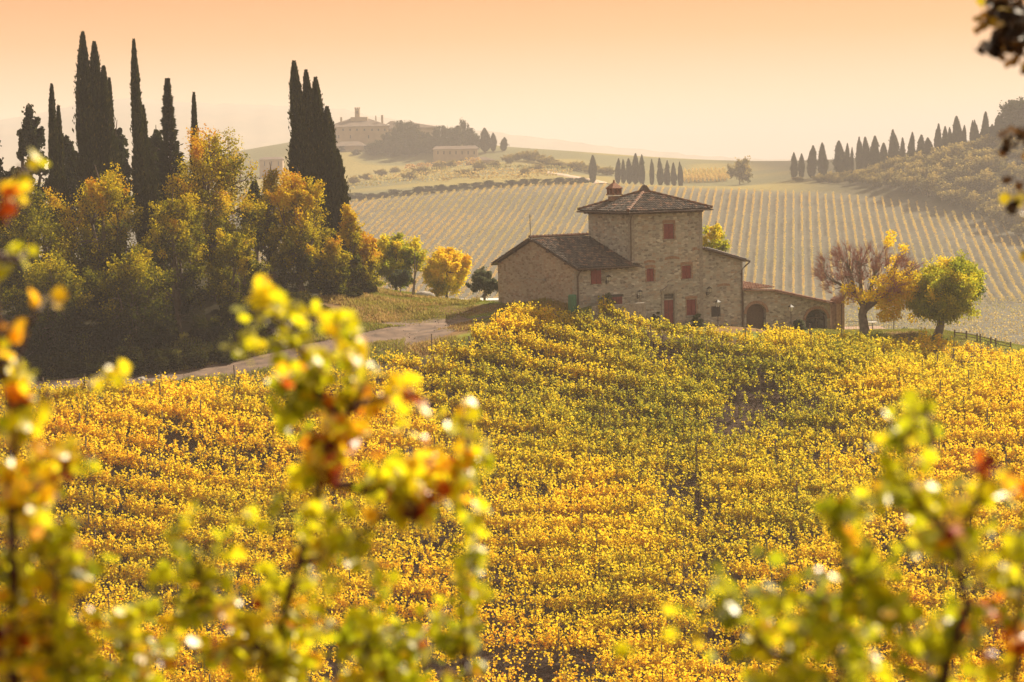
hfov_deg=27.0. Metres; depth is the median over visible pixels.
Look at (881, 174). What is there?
woodland tree
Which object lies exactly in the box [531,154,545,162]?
woodland tree
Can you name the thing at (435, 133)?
woodland tree
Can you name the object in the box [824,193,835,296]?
vine row
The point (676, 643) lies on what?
vine row
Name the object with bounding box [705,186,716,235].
vine row
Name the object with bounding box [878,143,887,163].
cypress
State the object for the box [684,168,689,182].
vine row
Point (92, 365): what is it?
bush
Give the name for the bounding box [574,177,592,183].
woodland tree
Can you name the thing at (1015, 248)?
vine row
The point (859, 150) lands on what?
cypress
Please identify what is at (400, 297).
lawn grass
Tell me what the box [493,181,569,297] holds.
vine row
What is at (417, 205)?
vine row
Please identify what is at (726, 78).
sky
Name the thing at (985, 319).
vine row
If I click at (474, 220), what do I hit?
vine row
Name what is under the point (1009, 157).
woodland tree
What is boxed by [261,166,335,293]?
autumn tree
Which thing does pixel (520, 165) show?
vine row
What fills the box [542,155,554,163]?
woodland tree
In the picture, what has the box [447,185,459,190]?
bush
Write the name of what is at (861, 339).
vine row
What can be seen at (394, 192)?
bush
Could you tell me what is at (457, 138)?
woodland tree
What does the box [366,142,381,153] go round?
woodland tree
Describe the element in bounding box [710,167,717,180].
vine row
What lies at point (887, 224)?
vine row
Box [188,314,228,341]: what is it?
bush
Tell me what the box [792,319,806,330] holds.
arch shrub
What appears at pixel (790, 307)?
lamp post
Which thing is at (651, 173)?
cypress
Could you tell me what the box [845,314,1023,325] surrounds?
vine row
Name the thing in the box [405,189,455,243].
vine row
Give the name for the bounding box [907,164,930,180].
woodland tree
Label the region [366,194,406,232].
vine row
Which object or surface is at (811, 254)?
vine row
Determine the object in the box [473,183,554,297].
vine row
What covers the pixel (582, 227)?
vine row
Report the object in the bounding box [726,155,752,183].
woodland tree
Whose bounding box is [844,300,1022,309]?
vine row
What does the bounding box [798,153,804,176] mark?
cypress
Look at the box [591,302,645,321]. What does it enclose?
terrace wall
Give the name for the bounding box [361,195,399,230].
vine row
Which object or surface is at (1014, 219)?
woodland tree
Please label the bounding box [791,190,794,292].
vine row
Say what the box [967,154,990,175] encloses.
woodland tree
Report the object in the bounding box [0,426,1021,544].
vine row
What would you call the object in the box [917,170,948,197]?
woodland tree
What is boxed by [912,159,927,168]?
woodland tree
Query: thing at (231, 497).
vine row
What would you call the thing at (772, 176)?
ground
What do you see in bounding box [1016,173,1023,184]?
woodland tree
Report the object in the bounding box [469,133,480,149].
woodland tree
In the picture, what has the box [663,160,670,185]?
cypress
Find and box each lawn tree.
[370,238,384,287]
[375,232,429,290]
[420,246,472,297]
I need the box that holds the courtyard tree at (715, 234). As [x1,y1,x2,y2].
[702,223,731,251]
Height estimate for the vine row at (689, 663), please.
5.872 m
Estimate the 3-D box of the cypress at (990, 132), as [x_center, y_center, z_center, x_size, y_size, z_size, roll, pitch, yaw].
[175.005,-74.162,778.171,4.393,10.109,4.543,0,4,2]
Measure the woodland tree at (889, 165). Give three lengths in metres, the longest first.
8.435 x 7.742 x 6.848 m
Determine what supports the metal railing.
on the brick terrace
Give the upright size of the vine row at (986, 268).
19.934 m
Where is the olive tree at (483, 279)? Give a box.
[465,266,497,300]
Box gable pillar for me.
[830,296,844,329]
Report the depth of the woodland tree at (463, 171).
885.82 m
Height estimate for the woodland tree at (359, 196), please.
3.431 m
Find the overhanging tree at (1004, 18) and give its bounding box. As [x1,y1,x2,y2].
[972,0,1023,260]
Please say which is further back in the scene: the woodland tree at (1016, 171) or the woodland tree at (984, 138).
the woodland tree at (984, 138)
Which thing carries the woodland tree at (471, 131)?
on the ground at (772, 176)
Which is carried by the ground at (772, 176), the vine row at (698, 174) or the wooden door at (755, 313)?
the vine row at (698, 174)
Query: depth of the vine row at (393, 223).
736.94 m
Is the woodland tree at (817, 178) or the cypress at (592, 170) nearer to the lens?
the woodland tree at (817, 178)
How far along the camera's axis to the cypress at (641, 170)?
841.75 m
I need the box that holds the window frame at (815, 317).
[806,312,824,328]
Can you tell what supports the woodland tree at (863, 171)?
on the ground at (772, 176)
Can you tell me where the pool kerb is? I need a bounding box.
[480,298,498,301]
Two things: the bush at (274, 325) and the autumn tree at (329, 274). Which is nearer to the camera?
the bush at (274, 325)
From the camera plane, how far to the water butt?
163.05 m
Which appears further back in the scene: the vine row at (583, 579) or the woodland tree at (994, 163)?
the woodland tree at (994, 163)
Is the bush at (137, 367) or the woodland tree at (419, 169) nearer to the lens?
the bush at (137, 367)
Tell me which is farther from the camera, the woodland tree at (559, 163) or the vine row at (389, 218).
the woodland tree at (559, 163)
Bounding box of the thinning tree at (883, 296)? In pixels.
[808,229,929,333]
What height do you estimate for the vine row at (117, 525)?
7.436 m
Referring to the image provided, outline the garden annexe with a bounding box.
[743,281,832,330]
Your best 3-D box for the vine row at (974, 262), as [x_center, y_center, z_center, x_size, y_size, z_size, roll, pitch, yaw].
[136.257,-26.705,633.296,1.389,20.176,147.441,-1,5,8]
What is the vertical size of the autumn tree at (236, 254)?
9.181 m
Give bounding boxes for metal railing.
[847,320,893,328]
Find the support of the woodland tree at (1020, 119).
on the ground at (772, 176)
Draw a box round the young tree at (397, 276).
[388,269,410,291]
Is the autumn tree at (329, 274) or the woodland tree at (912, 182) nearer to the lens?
the autumn tree at (329, 274)
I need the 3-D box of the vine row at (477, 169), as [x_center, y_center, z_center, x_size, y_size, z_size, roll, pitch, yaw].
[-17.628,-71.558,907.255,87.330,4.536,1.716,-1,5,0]
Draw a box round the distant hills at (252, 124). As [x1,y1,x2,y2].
[0,98,829,160]
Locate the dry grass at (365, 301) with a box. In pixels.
[268,281,567,375]
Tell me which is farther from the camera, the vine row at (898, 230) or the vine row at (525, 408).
the vine row at (898, 230)
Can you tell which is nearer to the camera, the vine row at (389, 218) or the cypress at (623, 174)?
the vine row at (389, 218)
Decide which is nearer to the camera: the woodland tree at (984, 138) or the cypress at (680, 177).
the woodland tree at (984, 138)
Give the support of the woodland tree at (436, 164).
on the ground at (772, 176)
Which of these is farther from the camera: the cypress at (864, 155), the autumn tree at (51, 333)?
the cypress at (864, 155)
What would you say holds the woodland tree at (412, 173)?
on the ground at (772, 176)
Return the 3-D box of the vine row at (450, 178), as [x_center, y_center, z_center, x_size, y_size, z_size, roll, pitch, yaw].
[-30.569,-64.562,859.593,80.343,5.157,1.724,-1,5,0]
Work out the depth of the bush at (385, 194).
786.52 m
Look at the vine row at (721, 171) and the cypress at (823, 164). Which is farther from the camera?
the vine row at (721, 171)
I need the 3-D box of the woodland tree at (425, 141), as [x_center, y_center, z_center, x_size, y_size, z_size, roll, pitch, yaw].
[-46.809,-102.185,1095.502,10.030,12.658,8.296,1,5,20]
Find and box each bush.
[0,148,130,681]
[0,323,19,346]
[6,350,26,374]
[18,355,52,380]
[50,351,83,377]
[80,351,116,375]
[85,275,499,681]
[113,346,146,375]
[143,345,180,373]
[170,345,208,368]
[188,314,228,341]
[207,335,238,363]
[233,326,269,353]
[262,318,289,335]
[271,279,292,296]
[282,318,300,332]
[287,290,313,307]
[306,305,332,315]
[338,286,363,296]
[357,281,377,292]
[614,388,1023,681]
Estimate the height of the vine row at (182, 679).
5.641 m
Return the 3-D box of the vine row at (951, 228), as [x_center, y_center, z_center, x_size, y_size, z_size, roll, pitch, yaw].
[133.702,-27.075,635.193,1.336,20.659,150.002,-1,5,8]
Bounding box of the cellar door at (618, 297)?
[611,294,623,303]
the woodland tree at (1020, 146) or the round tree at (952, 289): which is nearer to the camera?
the round tree at (952, 289)
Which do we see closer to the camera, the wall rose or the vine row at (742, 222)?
the wall rose
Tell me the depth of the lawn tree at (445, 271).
194.28 m
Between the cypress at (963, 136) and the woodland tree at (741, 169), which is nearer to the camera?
the cypress at (963, 136)
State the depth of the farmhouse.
168.25 m
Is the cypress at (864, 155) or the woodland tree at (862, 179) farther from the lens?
the cypress at (864, 155)
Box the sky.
[0,0,1023,157]
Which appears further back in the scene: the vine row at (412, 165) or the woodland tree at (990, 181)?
the vine row at (412, 165)
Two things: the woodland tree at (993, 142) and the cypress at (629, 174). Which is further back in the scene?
the cypress at (629, 174)
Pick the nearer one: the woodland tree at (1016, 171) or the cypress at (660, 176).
the woodland tree at (1016, 171)
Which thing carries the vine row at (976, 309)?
on the ground at (772, 176)
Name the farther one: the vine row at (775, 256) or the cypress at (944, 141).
the cypress at (944, 141)
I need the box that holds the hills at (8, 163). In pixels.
[0,142,287,182]
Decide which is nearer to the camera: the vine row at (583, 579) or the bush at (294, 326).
the vine row at (583, 579)
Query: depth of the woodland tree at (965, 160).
737.10 m
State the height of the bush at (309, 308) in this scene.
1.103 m
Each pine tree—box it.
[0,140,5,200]
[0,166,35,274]
[16,103,48,267]
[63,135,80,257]
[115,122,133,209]
[148,125,172,185]
[239,180,263,266]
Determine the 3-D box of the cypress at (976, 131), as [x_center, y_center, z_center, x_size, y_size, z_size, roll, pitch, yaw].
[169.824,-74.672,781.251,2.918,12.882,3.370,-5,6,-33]
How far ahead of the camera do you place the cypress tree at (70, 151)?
188.76 m
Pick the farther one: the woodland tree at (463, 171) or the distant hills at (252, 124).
the distant hills at (252, 124)
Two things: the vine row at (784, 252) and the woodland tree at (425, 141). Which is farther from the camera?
the woodland tree at (425, 141)
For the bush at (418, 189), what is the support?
on the ground at (772, 176)
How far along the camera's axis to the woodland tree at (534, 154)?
980.46 m
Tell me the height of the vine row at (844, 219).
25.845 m
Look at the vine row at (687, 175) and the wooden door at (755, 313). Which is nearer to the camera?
the wooden door at (755, 313)
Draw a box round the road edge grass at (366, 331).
[41,310,502,389]
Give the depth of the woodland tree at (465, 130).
1095.08 m
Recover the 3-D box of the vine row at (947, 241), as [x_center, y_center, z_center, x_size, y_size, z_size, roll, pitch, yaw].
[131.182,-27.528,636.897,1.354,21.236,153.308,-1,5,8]
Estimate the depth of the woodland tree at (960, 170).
727.95 m
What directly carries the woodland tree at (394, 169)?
on the ground at (772, 176)
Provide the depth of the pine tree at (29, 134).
180.85 m
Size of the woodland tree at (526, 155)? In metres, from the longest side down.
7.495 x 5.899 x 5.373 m
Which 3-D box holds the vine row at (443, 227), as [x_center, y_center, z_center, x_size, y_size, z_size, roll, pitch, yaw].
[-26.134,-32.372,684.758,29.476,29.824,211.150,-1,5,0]
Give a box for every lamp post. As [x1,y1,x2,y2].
[715,299,720,327]
[788,305,793,330]
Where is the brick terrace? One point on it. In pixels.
(870, 327)
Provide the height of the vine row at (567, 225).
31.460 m
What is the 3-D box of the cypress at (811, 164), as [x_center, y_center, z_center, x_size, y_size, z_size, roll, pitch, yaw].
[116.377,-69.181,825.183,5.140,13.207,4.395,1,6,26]
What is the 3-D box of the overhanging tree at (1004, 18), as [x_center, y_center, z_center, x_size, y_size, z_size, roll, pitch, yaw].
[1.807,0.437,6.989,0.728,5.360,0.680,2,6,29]
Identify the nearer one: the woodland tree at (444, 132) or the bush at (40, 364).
the bush at (40, 364)
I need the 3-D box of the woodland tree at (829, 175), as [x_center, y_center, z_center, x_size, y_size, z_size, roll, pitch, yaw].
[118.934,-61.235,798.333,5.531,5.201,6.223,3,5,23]
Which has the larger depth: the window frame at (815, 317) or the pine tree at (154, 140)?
the pine tree at (154, 140)
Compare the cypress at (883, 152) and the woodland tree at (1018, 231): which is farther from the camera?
the cypress at (883, 152)
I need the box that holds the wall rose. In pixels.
[691,313,705,326]
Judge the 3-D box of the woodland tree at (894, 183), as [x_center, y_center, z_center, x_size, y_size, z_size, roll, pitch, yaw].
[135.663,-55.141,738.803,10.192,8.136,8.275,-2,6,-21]
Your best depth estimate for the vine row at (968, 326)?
497.44 m
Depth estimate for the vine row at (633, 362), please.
155.41 m
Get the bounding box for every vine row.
[0,377,1023,495]
[0,389,1023,525]
[0,405,1023,533]
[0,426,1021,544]
[0,447,1016,567]
[0,479,1018,592]
[0,497,1017,598]
[0,525,1023,620]
[0,547,1023,652]
[0,572,1012,666]
[0,590,1023,680]
[0,668,329,681]
[5,610,1023,681]
[23,648,577,681]
[24,628,904,681]
[80,369,1023,478]
[150,372,1023,476]
[232,365,1023,458]
[297,353,1023,436]
[347,174,533,187]
[352,198,367,210]
[356,197,374,214]
[357,195,383,220]
[358,196,390,225]
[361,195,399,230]
[365,345,1023,427]
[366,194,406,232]
[368,167,572,178]
[369,170,556,182]
[372,192,415,234]
[377,191,423,238]
[380,191,461,280]
[382,189,470,287]
[388,188,479,288]
[388,192,430,235]
[390,191,439,241]
[398,187,486,290]
[400,164,576,173]
[403,190,446,238]
[404,161,458,168]
[404,185,495,291]
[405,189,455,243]
[415,187,502,292]
[425,334,1023,416]
[426,185,509,290]
[433,184,517,293]
[448,183,532,297]
[455,157,479,165]
[455,182,539,298]
[464,182,546,298]
[466,318,1023,404]
[470,184,524,258]
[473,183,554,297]
[486,182,561,297]
[486,306,1023,392]
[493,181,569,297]
[501,300,1023,381]
[543,182,576,234]
[553,182,583,233]
[561,182,591,236]
[570,183,597,233]
[578,182,605,232]
[596,294,1022,377]
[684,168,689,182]
[688,169,693,181]
[692,168,698,181]
[695,168,701,181]
[699,168,705,180]
[702,187,709,217]
[703,168,710,181]
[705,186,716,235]
[707,168,713,180]
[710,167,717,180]
[714,168,722,180]
[717,189,724,221]
[718,167,726,180]
[722,167,729,179]
[722,188,732,243]
[729,187,740,252]
[737,189,747,254]
[740,314,1023,369]
[743,188,755,280]
[753,189,763,282]
[762,189,771,284]
[772,190,778,288]
[781,189,786,290]
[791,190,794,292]
[800,191,804,294]
[808,191,815,296]
[816,192,825,299]
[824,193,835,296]
[831,323,1023,368]
[832,192,846,305]
[840,194,857,305]
[844,298,1022,307]
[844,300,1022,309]
[844,306,1022,315]
[845,302,1022,311]
[845,304,1020,313]
[845,309,1023,319]
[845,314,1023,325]
[846,313,1019,322]
[846,316,1023,326]
[847,307,1023,316]
[847,310,1023,320]
[848,194,864,289]
[857,194,873,288]
[865,196,882,279]
[873,196,890,276]
[880,319,1023,327]
[881,197,900,276]
[884,320,1023,328]
[890,199,908,271]
[897,322,1022,328]
[898,324,1023,330]
[899,200,918,268]
[907,199,928,265]
[915,200,937,264]
[916,327,1023,360]
[925,202,944,257]
[934,206,954,258]
[943,208,983,301]
[948,327,1023,332]
[951,211,994,301]
[960,329,1023,333]
[962,210,1004,299]
[970,212,1015,301]
[972,331,1023,335]
[975,333,1023,337]
[981,216,1023,300]
[991,218,1023,283]
[1002,224,1023,265]
[1015,228,1023,248]
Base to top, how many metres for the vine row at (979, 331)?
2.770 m
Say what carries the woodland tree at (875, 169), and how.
on the ground at (772, 176)
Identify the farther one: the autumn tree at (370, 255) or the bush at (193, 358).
the autumn tree at (370, 255)
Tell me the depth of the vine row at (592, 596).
125.48 m
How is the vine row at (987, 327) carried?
on the ground at (772, 176)
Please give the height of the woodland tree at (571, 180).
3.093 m
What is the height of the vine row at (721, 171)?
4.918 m
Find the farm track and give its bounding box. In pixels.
[530,170,609,183]
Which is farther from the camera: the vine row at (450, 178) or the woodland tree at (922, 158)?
the vine row at (450, 178)
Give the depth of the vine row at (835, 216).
691.62 m
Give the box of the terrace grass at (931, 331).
[807,328,1023,353]
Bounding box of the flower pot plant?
[651,312,659,322]
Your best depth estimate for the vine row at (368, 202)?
760.63 m
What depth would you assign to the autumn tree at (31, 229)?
162.76 m
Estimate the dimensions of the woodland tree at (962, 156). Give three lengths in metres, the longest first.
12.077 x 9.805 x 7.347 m
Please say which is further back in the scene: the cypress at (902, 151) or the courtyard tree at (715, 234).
the cypress at (902, 151)
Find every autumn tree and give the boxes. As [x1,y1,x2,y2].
[0,179,88,323]
[0,246,94,366]
[38,161,148,330]
[77,242,177,357]
[140,191,214,335]
[149,123,270,299]
[201,227,272,339]
[254,165,283,276]
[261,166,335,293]
[307,234,352,294]
[336,202,366,286]
[351,231,386,286]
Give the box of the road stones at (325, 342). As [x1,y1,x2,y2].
[27,302,506,387]
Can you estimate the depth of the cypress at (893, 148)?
796.03 m
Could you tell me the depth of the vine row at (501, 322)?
157.23 m
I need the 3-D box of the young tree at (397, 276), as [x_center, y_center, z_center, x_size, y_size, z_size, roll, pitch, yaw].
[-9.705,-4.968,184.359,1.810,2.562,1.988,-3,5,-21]
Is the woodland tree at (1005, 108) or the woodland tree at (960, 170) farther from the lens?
the woodland tree at (1005, 108)
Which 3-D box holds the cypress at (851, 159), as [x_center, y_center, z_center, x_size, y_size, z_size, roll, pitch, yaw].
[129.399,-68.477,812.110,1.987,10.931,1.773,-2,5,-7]
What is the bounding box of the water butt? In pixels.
[568,294,576,312]
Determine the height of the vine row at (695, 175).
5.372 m
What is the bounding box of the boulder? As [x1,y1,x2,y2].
[416,291,434,295]
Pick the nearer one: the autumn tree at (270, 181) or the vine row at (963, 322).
the autumn tree at (270, 181)
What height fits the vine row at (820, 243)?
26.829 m
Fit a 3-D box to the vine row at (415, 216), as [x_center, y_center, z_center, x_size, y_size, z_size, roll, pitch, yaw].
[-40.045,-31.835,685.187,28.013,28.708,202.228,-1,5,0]
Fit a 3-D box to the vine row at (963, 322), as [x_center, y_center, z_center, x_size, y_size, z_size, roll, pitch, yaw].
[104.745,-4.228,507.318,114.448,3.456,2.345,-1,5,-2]
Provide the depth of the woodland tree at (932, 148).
760.57 m
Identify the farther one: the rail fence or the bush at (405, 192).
the bush at (405, 192)
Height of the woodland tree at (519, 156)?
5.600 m
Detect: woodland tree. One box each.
[347,175,360,183]
[351,149,360,154]
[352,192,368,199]
[358,172,370,179]
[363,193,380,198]
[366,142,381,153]
[373,168,386,175]
[374,140,386,151]
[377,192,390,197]
[381,132,391,143]
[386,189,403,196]
[387,127,402,153]
[389,167,400,172]
[394,120,408,148]
[401,170,416,179]
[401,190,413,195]
[405,120,413,141]
[407,124,422,155]
[411,165,430,174]
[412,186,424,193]
[420,132,429,149]
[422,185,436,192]
[429,127,441,151]
[431,160,446,170]
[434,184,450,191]
[436,125,452,145]
[436,139,445,145]
[443,159,456,167]
[446,127,453,145]
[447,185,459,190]
[448,125,464,145]
[454,168,474,176]
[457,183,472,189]
[459,118,471,145]
[462,128,477,144]
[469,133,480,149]
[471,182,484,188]
[472,159,487,170]
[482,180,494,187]
[486,160,501,167]
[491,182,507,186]
[500,155,514,162]
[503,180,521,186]
[516,150,528,159]
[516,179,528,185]
[519,166,530,174]
[520,152,530,160]
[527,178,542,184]
[528,162,544,170]
[529,150,539,161]
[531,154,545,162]
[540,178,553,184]
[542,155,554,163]
[546,159,559,165]
[551,161,564,166]
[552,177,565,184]
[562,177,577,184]
[564,160,579,169]
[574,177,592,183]
[575,161,585,170]
[579,164,588,171]
[597,166,614,175]
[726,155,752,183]
[790,177,803,181]
[811,174,824,181]
[823,171,834,182]
[831,174,842,183]
[848,169,863,183]
[855,167,871,177]
[859,172,874,184]
[865,175,884,187]
[867,163,883,175]
[873,171,893,179]
[880,155,899,169]
[881,168,898,186]
[888,154,910,166]
[888,170,913,191]
[894,159,918,170]
[899,162,918,177]
[900,173,924,194]
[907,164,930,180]
[909,150,926,161]
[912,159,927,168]
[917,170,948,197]
[919,153,933,162]
[924,148,950,168]
[924,162,949,181]
[930,142,963,161]
[931,155,962,171]
[932,181,963,195]
[936,186,971,205]
[944,162,974,181]
[947,138,988,151]
[951,143,970,163]
[955,173,978,192]
[956,153,977,173]
[959,147,990,159]
[960,190,985,211]
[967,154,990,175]
[969,167,1003,193]
[971,148,1005,160]
[972,151,1008,176]
[976,196,1006,218]
[978,133,996,149]
[983,184,1012,200]
[984,200,1021,226]
[987,128,1016,146]
[989,99,1023,130]
[991,183,1023,203]
[996,134,1015,162]
[998,161,1023,183]
[1000,138,1023,162]
[1001,98,1023,134]
[1001,203,1023,231]
[1010,148,1023,160]
[1010,161,1023,182]
[1010,222,1023,235]
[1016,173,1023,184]
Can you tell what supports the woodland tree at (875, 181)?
on the ground at (772, 176)
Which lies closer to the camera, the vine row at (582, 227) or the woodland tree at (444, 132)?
the vine row at (582, 227)
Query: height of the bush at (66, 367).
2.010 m
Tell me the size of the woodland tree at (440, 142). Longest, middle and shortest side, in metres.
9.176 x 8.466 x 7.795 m
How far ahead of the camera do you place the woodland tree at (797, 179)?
818.05 m
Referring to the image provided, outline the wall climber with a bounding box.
[599,292,616,304]
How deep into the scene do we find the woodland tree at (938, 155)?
751.42 m
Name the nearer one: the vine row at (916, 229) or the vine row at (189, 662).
the vine row at (189, 662)
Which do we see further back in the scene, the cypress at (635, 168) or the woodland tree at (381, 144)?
the woodland tree at (381, 144)
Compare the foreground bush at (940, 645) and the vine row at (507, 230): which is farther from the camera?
the vine row at (507, 230)
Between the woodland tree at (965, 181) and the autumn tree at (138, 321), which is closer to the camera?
the autumn tree at (138, 321)
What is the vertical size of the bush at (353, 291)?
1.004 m
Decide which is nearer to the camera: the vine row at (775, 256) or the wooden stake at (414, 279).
the wooden stake at (414, 279)
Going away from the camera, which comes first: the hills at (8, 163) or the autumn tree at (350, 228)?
the autumn tree at (350, 228)
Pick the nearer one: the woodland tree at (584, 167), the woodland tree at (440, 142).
the woodland tree at (584, 167)
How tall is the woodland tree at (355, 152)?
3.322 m
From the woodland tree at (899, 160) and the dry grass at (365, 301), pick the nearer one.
the dry grass at (365, 301)
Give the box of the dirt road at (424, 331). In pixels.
[0,315,493,390]
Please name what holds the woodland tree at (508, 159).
on the ground at (772, 176)
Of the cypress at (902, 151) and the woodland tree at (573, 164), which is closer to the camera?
the cypress at (902, 151)
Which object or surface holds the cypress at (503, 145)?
on the ground at (772, 176)
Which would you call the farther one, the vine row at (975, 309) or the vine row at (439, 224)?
the vine row at (439, 224)
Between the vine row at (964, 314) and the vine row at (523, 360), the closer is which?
the vine row at (523, 360)
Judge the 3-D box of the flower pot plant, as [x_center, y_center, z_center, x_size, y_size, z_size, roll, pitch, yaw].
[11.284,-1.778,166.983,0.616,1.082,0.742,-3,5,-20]
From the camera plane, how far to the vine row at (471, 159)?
996.37 m
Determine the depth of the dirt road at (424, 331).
159.40 m
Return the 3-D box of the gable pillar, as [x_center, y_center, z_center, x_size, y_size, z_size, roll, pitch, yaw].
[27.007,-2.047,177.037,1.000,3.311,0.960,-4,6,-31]
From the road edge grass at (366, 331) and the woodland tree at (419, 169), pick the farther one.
the woodland tree at (419, 169)
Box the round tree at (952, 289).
[904,249,986,337]
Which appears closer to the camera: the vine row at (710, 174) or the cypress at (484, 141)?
the vine row at (710, 174)
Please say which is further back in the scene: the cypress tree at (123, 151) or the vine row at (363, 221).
the vine row at (363, 221)
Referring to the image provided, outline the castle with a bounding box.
[334,107,438,150]
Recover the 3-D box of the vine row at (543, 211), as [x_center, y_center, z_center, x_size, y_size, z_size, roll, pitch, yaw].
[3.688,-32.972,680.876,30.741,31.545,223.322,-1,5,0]
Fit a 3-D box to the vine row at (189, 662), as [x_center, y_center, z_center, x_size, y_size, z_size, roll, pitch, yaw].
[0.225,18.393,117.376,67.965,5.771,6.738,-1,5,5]
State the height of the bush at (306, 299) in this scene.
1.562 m
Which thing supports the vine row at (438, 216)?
on the ground at (772, 176)
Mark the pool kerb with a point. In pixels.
(493, 299)
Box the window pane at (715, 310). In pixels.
[711,306,718,316]
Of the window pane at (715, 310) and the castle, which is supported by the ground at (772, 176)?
the castle
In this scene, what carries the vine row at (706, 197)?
on the ground at (772, 176)
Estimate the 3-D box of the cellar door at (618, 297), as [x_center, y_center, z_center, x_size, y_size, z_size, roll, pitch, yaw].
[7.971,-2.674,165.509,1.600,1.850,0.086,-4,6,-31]
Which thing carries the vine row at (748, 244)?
on the ground at (772, 176)
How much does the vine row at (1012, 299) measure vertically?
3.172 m
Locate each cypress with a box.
[46,83,72,296]
[69,31,122,275]
[107,77,129,252]
[128,38,168,293]
[154,78,192,265]
[189,91,200,207]
[284,60,350,265]
[478,128,491,151]
[490,133,496,151]
[500,137,509,150]
[588,155,596,182]
[614,158,620,183]
[620,159,626,183]
[625,158,633,183]
[631,153,638,183]
[638,154,644,184]
[649,159,654,184]
[655,157,663,184]
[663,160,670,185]
[670,162,676,185]
[677,161,683,185]
[789,152,797,177]
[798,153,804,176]
[806,145,817,177]
[816,142,828,175]
[830,141,844,173]
[843,143,849,171]
[849,147,853,172]
[854,137,862,169]
[859,137,869,168]
[867,135,879,165]
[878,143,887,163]
[887,129,899,158]
[898,137,905,157]
[907,132,915,157]
[915,135,925,154]
[923,137,933,155]
[934,123,941,149]
[941,126,947,146]
[947,127,951,142]
[949,116,961,143]
[959,125,966,144]
[969,120,974,141]
[973,120,979,142]
[977,111,989,143]
[987,124,993,137]
[992,115,1002,147]
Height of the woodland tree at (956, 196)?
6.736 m
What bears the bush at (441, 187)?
on the ground at (772, 176)
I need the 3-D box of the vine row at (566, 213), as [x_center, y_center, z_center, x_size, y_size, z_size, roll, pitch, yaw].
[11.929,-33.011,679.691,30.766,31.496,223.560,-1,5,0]
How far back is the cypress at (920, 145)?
790.73 m
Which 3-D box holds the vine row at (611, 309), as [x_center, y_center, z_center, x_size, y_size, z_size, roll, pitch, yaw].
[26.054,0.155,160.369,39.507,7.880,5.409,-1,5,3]
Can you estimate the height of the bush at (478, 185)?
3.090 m
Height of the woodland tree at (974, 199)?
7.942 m
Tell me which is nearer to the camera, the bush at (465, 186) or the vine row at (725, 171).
the bush at (465, 186)
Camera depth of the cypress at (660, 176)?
841.80 m
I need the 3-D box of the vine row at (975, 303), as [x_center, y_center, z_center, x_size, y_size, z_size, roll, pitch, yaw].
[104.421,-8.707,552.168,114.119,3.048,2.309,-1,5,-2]
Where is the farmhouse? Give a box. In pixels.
[491,180,749,326]
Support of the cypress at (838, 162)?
on the ground at (772, 176)
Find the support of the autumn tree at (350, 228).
on the ground at (772, 176)
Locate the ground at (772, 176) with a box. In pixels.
[0,142,1023,681]
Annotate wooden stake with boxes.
[412,261,417,294]
[413,249,414,294]
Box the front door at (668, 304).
[664,300,672,323]
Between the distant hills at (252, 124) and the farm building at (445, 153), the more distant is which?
the distant hills at (252, 124)
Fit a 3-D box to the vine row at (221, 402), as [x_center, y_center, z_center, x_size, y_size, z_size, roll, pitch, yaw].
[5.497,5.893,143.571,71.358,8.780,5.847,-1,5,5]
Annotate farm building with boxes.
[258,157,284,177]
[432,145,478,162]
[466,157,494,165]
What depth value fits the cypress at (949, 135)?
785.28 m
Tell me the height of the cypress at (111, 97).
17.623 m
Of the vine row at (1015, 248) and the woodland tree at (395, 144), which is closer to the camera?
the vine row at (1015, 248)
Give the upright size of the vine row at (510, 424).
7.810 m
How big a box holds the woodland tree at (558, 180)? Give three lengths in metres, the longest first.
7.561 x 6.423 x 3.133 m
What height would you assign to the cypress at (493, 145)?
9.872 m
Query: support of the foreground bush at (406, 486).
on the ground at (772, 176)
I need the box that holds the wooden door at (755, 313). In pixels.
[746,304,763,328]
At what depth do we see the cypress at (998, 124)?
775.60 m
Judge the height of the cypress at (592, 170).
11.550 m
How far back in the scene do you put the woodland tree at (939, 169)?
733.81 m
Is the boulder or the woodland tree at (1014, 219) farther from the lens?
the woodland tree at (1014, 219)
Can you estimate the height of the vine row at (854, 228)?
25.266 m
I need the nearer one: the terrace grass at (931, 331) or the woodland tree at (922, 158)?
the terrace grass at (931, 331)
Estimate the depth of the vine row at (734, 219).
701.50 m
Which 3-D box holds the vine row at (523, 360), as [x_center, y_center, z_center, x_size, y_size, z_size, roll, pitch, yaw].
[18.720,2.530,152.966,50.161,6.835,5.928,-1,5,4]
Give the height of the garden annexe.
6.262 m
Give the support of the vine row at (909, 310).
on the ground at (772, 176)
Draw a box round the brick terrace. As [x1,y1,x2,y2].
[845,326,885,328]
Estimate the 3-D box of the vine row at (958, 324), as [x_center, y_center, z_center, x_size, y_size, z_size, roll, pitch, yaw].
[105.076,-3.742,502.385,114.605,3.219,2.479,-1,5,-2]
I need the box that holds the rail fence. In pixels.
[954,330,1010,349]
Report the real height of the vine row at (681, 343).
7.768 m
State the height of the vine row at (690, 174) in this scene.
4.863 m
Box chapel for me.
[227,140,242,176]
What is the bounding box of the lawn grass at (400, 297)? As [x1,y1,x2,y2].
[369,287,567,323]
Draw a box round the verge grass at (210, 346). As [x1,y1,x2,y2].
[1,321,405,400]

